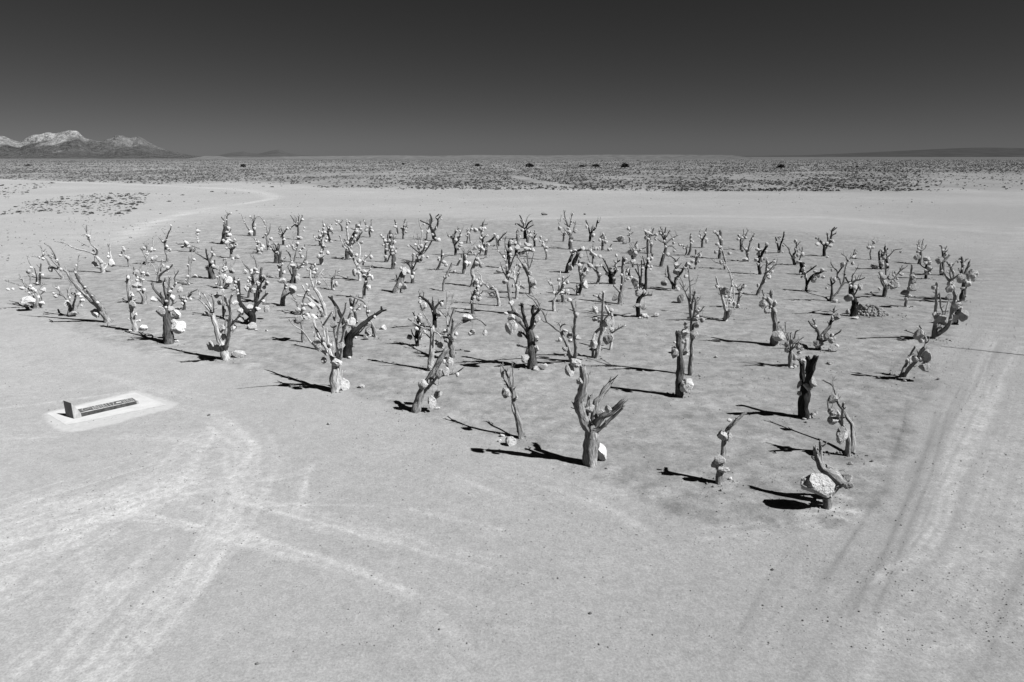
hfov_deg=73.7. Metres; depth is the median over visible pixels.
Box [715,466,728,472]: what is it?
hanging stone
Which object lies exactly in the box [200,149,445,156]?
hills
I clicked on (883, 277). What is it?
hanging stone
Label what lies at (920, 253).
dead tree
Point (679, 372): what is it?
dead tree
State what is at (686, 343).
dead tree
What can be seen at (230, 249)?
dead tree
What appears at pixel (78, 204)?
scrub undergrowth
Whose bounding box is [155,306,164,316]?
hanging stone
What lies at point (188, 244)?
dead tree
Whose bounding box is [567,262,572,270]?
hanging stone
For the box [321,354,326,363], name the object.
hanging stone
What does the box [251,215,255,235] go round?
dead tree
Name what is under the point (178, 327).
hanging stone
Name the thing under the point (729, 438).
hanging stone
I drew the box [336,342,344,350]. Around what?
hanging stone
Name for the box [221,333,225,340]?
hanging stone
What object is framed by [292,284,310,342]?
dead tree
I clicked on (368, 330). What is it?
hanging stone
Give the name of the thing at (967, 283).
hanging stone
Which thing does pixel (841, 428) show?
hanging stone
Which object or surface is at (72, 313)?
hanging stone
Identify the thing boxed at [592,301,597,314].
hanging stone
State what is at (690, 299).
dead tree
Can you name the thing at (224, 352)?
dead tree
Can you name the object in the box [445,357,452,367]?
hanging stone
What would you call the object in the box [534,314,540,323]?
hanging stone
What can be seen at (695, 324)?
hanging stone
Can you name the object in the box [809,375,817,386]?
hanging stone
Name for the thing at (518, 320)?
hanging stone
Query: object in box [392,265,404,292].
dead tree
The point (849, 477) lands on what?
hanging stone
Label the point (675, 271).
hanging stone
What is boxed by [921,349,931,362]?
hanging stone
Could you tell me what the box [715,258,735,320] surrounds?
dead tree
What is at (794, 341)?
hanging stone
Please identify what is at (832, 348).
ground stone
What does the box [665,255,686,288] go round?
dead tree
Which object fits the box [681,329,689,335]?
hanging stone
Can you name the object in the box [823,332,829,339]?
hanging stone
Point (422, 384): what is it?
hanging stone
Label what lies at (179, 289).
hanging stone
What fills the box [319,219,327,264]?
dead tree
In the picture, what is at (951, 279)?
dead tree
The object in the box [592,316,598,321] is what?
hanging stone
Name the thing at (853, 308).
dead tree
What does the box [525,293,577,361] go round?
dead tree
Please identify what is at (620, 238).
ground stone
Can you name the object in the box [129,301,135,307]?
hanging stone
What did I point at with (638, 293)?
hanging stone
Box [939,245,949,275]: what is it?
dead tree
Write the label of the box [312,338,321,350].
hanging stone
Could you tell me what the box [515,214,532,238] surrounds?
dead tree
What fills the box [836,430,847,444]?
hanging stone
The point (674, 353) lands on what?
hanging stone
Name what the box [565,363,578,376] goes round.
hanging stone
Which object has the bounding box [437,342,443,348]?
hanging stone
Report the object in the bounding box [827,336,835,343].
hanging stone
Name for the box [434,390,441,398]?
hanging stone
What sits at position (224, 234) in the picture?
dead tree
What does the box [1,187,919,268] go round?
dry grass
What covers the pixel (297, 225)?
dead tree
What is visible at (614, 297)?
hanging stone
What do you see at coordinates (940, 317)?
hanging stone
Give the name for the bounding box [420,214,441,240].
dead tree
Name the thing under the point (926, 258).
hanging stone
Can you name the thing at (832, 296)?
dead tree
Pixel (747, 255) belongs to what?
dead tree
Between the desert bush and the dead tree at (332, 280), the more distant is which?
the desert bush
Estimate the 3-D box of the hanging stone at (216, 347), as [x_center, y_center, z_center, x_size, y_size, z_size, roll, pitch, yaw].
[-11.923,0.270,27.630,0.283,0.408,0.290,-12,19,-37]
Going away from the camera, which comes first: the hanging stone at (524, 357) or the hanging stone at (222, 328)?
the hanging stone at (524, 357)
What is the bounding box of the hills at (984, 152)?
[742,148,1023,156]
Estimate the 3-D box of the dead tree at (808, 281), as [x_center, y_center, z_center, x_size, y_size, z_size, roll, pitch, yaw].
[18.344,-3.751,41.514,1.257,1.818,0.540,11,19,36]
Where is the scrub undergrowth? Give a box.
[1,182,145,215]
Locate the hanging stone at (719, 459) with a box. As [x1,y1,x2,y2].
[714,452,725,465]
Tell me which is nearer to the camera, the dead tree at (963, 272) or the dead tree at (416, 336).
the dead tree at (416, 336)
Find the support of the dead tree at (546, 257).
on the ground at (938, 540)
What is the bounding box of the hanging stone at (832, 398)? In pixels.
[827,394,837,403]
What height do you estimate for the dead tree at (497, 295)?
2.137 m
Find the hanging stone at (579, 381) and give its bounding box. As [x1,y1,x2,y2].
[576,377,582,384]
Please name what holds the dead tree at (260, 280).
on the ground at (938, 540)
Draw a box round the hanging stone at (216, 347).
[213,344,219,351]
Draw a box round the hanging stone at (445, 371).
[443,367,448,375]
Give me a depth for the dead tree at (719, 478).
17.04 m
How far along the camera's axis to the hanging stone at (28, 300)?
36.24 m
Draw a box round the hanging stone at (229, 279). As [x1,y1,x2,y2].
[225,276,232,284]
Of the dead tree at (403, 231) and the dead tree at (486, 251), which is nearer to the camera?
the dead tree at (486, 251)
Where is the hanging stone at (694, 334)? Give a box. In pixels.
[690,330,697,338]
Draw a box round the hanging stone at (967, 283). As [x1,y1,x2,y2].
[965,281,970,286]
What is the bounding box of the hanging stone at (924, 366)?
[918,361,931,371]
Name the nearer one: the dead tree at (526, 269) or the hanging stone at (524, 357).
the hanging stone at (524, 357)
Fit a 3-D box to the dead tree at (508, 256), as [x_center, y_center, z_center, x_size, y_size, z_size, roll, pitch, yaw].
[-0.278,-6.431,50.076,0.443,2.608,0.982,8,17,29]
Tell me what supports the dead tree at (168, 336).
on the ground at (938, 540)
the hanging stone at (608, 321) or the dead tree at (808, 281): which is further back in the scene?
the dead tree at (808, 281)
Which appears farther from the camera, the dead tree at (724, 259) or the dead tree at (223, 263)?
the dead tree at (724, 259)
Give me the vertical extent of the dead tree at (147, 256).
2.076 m
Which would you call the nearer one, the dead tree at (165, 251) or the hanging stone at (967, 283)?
the hanging stone at (967, 283)
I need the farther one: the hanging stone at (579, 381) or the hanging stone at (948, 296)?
the hanging stone at (948, 296)
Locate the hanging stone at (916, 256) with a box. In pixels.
[913,254,920,259]
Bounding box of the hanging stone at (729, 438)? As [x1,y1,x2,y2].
[726,432,731,441]
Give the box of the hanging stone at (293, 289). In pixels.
[289,284,296,293]
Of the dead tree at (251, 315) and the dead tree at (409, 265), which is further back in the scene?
the dead tree at (409, 265)
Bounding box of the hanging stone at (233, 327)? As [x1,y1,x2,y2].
[230,324,236,332]
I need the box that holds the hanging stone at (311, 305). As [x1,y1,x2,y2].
[307,302,314,308]
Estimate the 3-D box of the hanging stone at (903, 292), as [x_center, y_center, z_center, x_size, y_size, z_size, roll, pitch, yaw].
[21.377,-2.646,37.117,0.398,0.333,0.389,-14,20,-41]
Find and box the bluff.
[186,155,756,158]
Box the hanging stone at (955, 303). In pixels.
[951,299,960,307]
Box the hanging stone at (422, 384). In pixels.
[418,377,428,389]
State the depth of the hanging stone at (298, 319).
29.88 m
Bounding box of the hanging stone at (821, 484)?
[800,470,834,497]
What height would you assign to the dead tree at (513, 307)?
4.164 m
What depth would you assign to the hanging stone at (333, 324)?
23.02 m
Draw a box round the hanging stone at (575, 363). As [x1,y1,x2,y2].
[569,358,580,367]
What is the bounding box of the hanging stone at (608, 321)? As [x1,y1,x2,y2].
[605,316,611,326]
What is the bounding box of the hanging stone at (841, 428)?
[837,425,845,431]
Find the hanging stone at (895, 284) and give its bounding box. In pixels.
[890,281,899,289]
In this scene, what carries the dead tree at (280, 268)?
on the ground at (938, 540)
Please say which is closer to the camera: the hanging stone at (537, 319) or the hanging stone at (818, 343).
the hanging stone at (537, 319)
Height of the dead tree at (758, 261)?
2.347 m
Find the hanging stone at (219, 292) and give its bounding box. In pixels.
[217,289,221,295]
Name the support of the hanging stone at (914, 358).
hanging from the dead tree at (904, 371)
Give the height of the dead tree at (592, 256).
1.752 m
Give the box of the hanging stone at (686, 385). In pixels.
[680,374,693,392]
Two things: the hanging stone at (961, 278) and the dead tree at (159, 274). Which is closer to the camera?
the hanging stone at (961, 278)
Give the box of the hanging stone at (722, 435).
[717,430,727,440]
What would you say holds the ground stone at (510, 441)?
on the ground at (938, 540)
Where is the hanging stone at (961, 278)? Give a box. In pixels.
[956,272,965,282]
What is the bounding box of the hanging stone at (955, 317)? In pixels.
[948,314,958,320]
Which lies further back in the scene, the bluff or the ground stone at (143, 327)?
the bluff
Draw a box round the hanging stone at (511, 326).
[505,319,517,334]
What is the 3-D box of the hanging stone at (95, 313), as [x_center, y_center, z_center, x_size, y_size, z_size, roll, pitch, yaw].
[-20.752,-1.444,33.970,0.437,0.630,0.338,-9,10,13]
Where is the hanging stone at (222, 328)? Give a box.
[219,323,225,333]
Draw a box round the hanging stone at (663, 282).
[661,276,666,285]
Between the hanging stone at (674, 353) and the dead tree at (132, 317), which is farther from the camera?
the dead tree at (132, 317)
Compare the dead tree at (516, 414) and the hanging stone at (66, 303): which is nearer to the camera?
the dead tree at (516, 414)
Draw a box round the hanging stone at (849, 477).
[843,470,852,481]
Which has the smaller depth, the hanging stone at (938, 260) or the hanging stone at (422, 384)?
the hanging stone at (422, 384)
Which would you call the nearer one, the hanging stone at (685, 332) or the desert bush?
the hanging stone at (685, 332)
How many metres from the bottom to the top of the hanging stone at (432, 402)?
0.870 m
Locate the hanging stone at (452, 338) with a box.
[449,334,455,341]
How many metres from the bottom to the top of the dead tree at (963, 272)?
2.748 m
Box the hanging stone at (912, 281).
[909,278,916,283]
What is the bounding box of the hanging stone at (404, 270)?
[402,267,407,274]
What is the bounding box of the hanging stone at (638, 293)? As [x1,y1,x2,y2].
[635,288,642,296]
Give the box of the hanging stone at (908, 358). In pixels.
[905,356,911,362]
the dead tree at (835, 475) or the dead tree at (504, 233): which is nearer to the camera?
the dead tree at (835, 475)
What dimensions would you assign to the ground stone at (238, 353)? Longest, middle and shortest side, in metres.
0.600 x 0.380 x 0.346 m
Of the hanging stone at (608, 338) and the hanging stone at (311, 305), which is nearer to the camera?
the hanging stone at (608, 338)
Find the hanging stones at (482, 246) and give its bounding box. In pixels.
[6,212,970,479]
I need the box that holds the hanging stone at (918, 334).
[913,329,924,339]
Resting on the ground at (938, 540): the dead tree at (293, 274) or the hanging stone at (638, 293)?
the dead tree at (293, 274)
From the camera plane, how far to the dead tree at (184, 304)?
36.64 m
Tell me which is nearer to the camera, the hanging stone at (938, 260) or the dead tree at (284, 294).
the dead tree at (284, 294)
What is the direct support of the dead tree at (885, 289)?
on the ground at (938, 540)
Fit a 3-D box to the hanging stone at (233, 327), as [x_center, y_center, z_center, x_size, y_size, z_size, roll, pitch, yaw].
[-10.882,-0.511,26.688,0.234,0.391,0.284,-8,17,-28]
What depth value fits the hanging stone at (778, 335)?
29.52 m
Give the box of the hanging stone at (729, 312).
[727,309,731,317]
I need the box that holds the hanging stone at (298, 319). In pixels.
[295,315,302,323]
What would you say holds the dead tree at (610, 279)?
on the ground at (938, 540)
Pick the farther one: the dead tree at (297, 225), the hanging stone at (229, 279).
the dead tree at (297, 225)
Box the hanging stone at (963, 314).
[956,309,968,321]
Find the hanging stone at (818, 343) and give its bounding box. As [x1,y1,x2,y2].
[813,340,823,347]
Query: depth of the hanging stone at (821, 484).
15.68 m
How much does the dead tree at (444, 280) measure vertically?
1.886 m
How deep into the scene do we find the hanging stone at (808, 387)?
21.09 m
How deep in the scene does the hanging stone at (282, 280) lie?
37.13 m
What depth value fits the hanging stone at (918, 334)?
24.51 m
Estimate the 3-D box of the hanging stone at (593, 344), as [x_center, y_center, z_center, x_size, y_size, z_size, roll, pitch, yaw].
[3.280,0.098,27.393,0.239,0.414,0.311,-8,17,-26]
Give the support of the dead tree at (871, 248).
on the ground at (938, 540)
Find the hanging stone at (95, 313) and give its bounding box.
[90,309,99,317]
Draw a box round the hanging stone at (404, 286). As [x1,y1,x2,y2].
[401,283,406,289]
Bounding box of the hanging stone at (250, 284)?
[247,282,254,287]
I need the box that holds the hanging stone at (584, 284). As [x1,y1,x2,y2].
[581,280,587,288]
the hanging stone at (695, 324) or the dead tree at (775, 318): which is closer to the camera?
the hanging stone at (695, 324)
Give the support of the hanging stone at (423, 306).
hanging from the dead tree at (431, 349)
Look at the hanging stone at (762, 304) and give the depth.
29.20 m
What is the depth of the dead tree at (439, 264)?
49.49 m
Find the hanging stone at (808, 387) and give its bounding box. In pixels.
[803,383,812,390]
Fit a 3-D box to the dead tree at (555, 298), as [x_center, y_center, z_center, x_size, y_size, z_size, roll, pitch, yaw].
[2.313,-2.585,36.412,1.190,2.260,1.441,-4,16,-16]
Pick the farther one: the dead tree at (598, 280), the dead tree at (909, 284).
the dead tree at (598, 280)
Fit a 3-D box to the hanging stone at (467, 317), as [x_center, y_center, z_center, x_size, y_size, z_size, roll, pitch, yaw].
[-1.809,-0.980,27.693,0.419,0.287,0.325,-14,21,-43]
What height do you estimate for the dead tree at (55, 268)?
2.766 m
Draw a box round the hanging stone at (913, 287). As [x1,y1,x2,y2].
[907,283,917,290]
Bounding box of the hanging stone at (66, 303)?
[64,300,69,307]
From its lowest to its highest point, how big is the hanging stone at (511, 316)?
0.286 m
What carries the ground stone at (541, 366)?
on the ground at (938, 540)
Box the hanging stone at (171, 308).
[168,306,174,311]
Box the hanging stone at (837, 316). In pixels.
[834,313,840,320]
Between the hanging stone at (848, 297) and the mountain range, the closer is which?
the hanging stone at (848, 297)
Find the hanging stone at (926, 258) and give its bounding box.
[923,256,929,260]
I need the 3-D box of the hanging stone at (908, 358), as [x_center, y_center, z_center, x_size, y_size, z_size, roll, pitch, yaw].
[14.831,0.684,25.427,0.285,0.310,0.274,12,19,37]
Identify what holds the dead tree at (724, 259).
on the ground at (938, 540)
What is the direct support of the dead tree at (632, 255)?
on the ground at (938, 540)
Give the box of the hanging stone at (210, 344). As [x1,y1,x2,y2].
[206,340,213,350]
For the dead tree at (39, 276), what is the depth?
43.78 m
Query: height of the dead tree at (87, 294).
3.795 m
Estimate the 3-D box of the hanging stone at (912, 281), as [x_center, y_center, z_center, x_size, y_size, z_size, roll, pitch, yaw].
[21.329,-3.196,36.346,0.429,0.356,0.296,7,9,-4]
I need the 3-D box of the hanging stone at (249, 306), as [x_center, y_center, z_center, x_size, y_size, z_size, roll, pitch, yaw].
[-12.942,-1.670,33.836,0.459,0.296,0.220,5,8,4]
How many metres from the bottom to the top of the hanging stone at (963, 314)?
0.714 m
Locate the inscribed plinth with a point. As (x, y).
(72, 411)
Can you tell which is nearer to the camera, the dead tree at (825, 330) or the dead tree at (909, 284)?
the dead tree at (825, 330)
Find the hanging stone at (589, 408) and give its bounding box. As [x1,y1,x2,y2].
[585,403,594,412]
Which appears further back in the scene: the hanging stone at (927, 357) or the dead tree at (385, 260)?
the dead tree at (385, 260)
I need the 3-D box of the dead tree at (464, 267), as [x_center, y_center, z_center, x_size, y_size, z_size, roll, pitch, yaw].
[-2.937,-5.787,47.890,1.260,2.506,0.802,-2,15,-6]
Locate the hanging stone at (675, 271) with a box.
[673,269,679,274]
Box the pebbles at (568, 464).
[0,232,1023,657]
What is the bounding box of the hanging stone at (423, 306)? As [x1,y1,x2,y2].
[420,301,426,309]
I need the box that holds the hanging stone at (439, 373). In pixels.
[435,368,442,379]
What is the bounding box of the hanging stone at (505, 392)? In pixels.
[502,386,509,397]
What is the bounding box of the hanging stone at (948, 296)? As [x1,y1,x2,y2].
[945,294,952,298]
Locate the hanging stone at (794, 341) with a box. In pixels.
[791,338,798,343]
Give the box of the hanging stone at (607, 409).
[604,405,611,412]
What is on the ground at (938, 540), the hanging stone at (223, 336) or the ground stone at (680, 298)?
the ground stone at (680, 298)
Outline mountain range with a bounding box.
[0,130,199,158]
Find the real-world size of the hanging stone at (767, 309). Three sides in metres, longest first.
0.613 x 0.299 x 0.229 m
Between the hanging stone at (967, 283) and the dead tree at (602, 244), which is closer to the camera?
the hanging stone at (967, 283)
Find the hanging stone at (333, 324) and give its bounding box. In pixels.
[330,321,336,327]
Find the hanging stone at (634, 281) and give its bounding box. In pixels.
[631,278,637,286]
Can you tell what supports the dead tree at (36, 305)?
on the ground at (938, 540)
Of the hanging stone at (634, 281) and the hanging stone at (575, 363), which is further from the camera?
the hanging stone at (634, 281)
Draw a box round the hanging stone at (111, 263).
[108,258,114,266]
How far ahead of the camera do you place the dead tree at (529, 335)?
26.36 m
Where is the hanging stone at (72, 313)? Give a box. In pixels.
[68,311,77,315]
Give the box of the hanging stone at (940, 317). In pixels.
[933,312,946,322]
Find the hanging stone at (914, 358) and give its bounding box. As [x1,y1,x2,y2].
[911,355,918,361]
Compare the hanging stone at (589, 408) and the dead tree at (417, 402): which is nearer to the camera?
the hanging stone at (589, 408)
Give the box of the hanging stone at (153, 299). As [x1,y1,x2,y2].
[150,296,157,301]
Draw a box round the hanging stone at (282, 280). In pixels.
[278,278,285,282]
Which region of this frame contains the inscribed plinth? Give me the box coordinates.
[63,398,138,418]
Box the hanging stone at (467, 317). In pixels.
[462,314,472,319]
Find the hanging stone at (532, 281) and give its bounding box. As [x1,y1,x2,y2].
[529,277,536,285]
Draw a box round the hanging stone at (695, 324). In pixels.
[693,322,698,327]
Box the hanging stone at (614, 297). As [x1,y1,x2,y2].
[612,294,617,300]
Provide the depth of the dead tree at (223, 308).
34.77 m
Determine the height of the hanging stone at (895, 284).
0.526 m
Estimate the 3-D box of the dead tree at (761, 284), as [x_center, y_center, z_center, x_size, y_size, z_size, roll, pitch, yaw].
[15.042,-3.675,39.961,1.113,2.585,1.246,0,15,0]
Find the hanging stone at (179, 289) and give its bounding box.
[177,286,182,293]
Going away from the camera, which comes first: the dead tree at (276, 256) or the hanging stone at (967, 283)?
the hanging stone at (967, 283)
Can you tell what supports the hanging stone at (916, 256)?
hanging from the dead tree at (920, 253)
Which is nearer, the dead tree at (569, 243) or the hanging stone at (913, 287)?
the hanging stone at (913, 287)
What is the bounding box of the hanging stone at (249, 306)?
[247,304,252,309]
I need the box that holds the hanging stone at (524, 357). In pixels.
[521,354,528,362]
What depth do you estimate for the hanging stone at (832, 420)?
18.40 m
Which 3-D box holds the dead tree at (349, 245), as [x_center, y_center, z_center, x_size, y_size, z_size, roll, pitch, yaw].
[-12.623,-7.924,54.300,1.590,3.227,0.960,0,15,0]
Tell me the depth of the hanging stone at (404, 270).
40.91 m
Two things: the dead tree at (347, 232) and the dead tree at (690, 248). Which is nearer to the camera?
the dead tree at (690, 248)
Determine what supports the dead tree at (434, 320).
on the ground at (938, 540)
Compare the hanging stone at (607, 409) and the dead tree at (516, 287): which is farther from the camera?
the dead tree at (516, 287)
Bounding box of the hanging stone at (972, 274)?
[966,269,978,281]
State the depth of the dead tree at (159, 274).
44.60 m
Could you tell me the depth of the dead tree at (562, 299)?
38.74 m
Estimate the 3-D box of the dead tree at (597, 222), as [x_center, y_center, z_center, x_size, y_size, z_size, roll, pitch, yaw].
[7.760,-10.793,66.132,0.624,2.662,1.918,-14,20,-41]
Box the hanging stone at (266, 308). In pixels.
[264,297,269,312]
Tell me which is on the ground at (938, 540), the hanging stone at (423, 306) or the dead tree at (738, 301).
the dead tree at (738, 301)
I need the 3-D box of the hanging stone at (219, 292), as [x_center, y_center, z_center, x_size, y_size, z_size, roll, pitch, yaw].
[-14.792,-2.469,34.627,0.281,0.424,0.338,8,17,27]
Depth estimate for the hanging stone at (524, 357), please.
26.42 m
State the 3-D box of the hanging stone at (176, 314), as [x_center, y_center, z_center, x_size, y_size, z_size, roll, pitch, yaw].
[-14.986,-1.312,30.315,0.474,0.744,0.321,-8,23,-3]
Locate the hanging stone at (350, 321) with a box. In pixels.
[346,317,355,326]
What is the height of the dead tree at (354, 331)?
2.578 m
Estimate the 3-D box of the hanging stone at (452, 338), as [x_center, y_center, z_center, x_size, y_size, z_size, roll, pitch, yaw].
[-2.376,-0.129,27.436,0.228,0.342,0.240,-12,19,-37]
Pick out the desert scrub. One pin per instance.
(685, 188)
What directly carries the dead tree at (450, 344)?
on the ground at (938, 540)
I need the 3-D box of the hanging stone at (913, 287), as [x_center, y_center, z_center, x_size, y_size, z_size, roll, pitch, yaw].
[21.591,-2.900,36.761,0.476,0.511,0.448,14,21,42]
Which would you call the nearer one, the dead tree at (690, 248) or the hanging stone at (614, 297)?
the hanging stone at (614, 297)
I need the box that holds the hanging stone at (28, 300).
[20,295,35,304]
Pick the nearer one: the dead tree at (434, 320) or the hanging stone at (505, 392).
the hanging stone at (505, 392)
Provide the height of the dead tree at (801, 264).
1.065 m
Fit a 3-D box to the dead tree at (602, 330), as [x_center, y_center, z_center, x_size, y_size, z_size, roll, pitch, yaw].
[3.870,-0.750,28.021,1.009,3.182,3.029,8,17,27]
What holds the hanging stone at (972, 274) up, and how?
hanging from the dead tree at (963, 272)
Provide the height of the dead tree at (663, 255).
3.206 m
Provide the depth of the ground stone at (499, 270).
48.11 m
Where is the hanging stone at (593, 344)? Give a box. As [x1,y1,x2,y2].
[590,339,597,348]
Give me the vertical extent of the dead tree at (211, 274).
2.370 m
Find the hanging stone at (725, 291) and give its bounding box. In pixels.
[720,287,729,294]
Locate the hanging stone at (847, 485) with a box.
[842,478,853,488]
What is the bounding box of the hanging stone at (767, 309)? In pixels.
[764,302,770,313]
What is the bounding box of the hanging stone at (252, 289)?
[250,287,255,292]
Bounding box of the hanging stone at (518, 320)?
[516,317,521,323]
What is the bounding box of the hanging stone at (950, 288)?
[945,285,953,292]
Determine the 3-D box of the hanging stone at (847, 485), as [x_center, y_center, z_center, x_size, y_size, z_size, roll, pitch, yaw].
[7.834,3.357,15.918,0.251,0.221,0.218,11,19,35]
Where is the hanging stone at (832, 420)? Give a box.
[827,416,839,424]
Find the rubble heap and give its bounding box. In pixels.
[847,304,906,317]
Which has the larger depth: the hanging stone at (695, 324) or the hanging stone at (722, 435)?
the hanging stone at (695, 324)
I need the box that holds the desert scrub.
[0,159,1023,190]
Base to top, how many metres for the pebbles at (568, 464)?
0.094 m
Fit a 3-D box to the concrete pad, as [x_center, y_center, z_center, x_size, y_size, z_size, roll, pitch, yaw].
[-13.240,2.252,22.365,2.172,0.064,2.903,13,20,39]
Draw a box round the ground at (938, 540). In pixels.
[0,156,1023,681]
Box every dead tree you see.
[6,255,46,308]
[32,243,64,278]
[34,264,41,284]
[46,251,112,322]
[53,278,82,316]
[55,223,111,272]
[126,271,142,331]
[133,260,149,303]
[140,239,153,264]
[148,259,175,282]
[151,271,185,344]
[158,226,171,261]
[176,240,201,251]
[179,289,196,309]
[185,245,194,284]
[191,289,240,360]
[196,248,215,278]
[217,269,226,317]
[220,210,230,243]
[222,257,236,288]
[223,237,237,257]
[233,276,267,323]
[244,255,267,301]
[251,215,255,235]
[252,237,263,253]
[259,216,269,249]
[268,275,289,305]
[270,242,279,262]
[277,250,284,277]
[285,231,298,261]
[286,253,306,283]
[287,302,351,392]
[290,213,302,239]
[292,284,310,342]
[296,268,326,316]
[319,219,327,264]
[320,269,340,288]
[328,296,386,357]
[339,234,371,280]
[344,221,362,259]
[346,218,350,240]
[349,295,360,323]
[350,294,377,336]
[357,265,371,298]
[380,233,390,261]
[387,230,397,268]
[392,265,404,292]
[400,219,407,238]
[402,255,418,282]
[408,309,442,370]
[410,218,432,261]
[411,311,420,345]
[411,347,464,412]
[418,291,443,327]
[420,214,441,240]
[435,292,485,358]
[436,249,446,269]
[442,262,452,290]
[447,226,463,255]
[461,240,476,273]
[470,245,488,286]
[470,281,482,313]
[475,268,500,305]
[480,219,495,255]
[495,231,506,245]
[496,240,517,312]
[500,361,523,438]
[504,237,512,268]
[507,302,540,368]
[511,257,522,298]
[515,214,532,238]
[516,228,520,244]
[516,252,533,293]
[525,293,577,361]
[540,238,548,259]
[545,270,570,310]
[561,287,577,302]
[564,211,576,249]
[564,249,588,272]
[571,364,626,467]
[576,260,587,295]
[586,218,600,241]
[586,245,600,263]
[588,290,625,358]
[592,266,601,283]
[600,233,605,249]
[600,258,619,283]
[613,256,625,303]
[625,241,647,266]
[635,251,652,316]
[643,227,654,253]
[656,227,677,266]
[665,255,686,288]
[675,330,684,396]
[677,267,704,375]
[678,233,691,254]
[684,337,688,354]
[690,249,701,268]
[699,228,706,247]
[709,248,730,268]
[715,230,722,258]
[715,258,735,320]
[715,411,746,484]
[734,283,744,307]
[737,228,748,249]
[741,233,754,261]
[756,259,777,295]
[757,243,767,274]
[761,289,780,345]
[775,232,784,252]
[780,321,803,366]
[783,241,802,264]
[798,355,818,419]
[799,262,804,274]
[803,265,826,290]
[808,307,841,349]
[811,440,846,509]
[818,227,836,255]
[822,376,855,456]
[828,250,856,301]
[844,264,864,316]
[868,237,878,259]
[871,245,900,268]
[878,259,907,296]
[899,325,929,376]
[904,264,912,306]
[917,239,926,263]
[918,262,932,278]
[931,282,966,338]
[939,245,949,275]
[940,258,961,299]
[958,256,970,300]
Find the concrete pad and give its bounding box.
[46,392,165,424]
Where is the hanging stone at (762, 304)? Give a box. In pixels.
[759,300,766,308]
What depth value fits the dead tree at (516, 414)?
19.92 m
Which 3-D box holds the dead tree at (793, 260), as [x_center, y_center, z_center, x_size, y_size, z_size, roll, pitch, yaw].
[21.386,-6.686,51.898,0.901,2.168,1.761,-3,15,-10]
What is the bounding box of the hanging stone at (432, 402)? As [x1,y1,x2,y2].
[428,395,435,408]
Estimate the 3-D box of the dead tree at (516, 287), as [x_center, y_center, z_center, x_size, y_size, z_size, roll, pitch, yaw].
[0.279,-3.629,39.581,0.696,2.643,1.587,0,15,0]
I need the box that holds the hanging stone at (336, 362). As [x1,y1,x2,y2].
[330,358,341,366]
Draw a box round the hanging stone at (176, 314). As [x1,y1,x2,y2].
[171,305,180,318]
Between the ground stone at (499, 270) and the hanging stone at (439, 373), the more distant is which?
the ground stone at (499, 270)
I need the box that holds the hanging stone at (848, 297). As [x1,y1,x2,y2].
[844,294,853,301]
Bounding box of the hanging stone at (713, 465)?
[711,460,718,467]
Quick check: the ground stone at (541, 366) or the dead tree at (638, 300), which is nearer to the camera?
the ground stone at (541, 366)
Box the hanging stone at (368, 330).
[365,327,372,335]
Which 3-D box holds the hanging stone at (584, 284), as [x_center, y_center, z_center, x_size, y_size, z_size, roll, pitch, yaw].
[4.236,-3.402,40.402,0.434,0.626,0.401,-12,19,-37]
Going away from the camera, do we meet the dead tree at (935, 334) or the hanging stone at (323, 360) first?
the hanging stone at (323, 360)
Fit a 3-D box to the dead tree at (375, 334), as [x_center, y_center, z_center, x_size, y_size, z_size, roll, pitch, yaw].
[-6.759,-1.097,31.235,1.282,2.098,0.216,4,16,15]
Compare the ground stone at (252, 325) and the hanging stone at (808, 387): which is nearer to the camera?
the hanging stone at (808, 387)
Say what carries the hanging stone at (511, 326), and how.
hanging from the dead tree at (529, 335)
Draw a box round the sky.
[0,0,1023,155]
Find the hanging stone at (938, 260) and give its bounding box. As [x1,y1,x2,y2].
[935,257,943,263]
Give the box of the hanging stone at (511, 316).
[507,312,514,319]
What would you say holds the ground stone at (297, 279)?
on the ground at (938, 540)
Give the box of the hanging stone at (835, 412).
[829,408,840,417]
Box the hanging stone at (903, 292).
[900,290,909,294]
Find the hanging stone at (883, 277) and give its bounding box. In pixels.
[880,274,886,280]
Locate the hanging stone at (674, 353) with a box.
[671,348,678,358]
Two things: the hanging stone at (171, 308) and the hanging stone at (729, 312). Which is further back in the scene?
the hanging stone at (729, 312)
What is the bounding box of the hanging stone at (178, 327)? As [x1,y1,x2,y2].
[171,321,185,333]
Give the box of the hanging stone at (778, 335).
[772,331,785,340]
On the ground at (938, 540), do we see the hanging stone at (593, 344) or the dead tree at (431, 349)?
the dead tree at (431, 349)
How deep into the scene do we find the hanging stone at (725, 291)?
33.30 m
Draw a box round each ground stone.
[139,325,147,330]
[231,350,245,357]
[247,322,256,328]
[295,275,299,282]
[340,378,349,390]
[496,267,503,273]
[505,436,516,445]
[538,364,544,369]
[597,443,606,460]
[616,236,623,241]
[677,293,684,302]
[827,345,837,351]
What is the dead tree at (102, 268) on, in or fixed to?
on the ground at (938, 540)
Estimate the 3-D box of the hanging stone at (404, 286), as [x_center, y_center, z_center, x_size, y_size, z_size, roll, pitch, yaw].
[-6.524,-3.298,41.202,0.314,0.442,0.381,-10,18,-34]
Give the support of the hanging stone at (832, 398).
hanging from the dead tree at (850, 446)
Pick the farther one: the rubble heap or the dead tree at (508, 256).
the dead tree at (508, 256)
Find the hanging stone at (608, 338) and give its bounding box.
[603,333,613,344]
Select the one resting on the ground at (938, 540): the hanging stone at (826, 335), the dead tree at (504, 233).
the dead tree at (504, 233)
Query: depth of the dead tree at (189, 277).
43.85 m

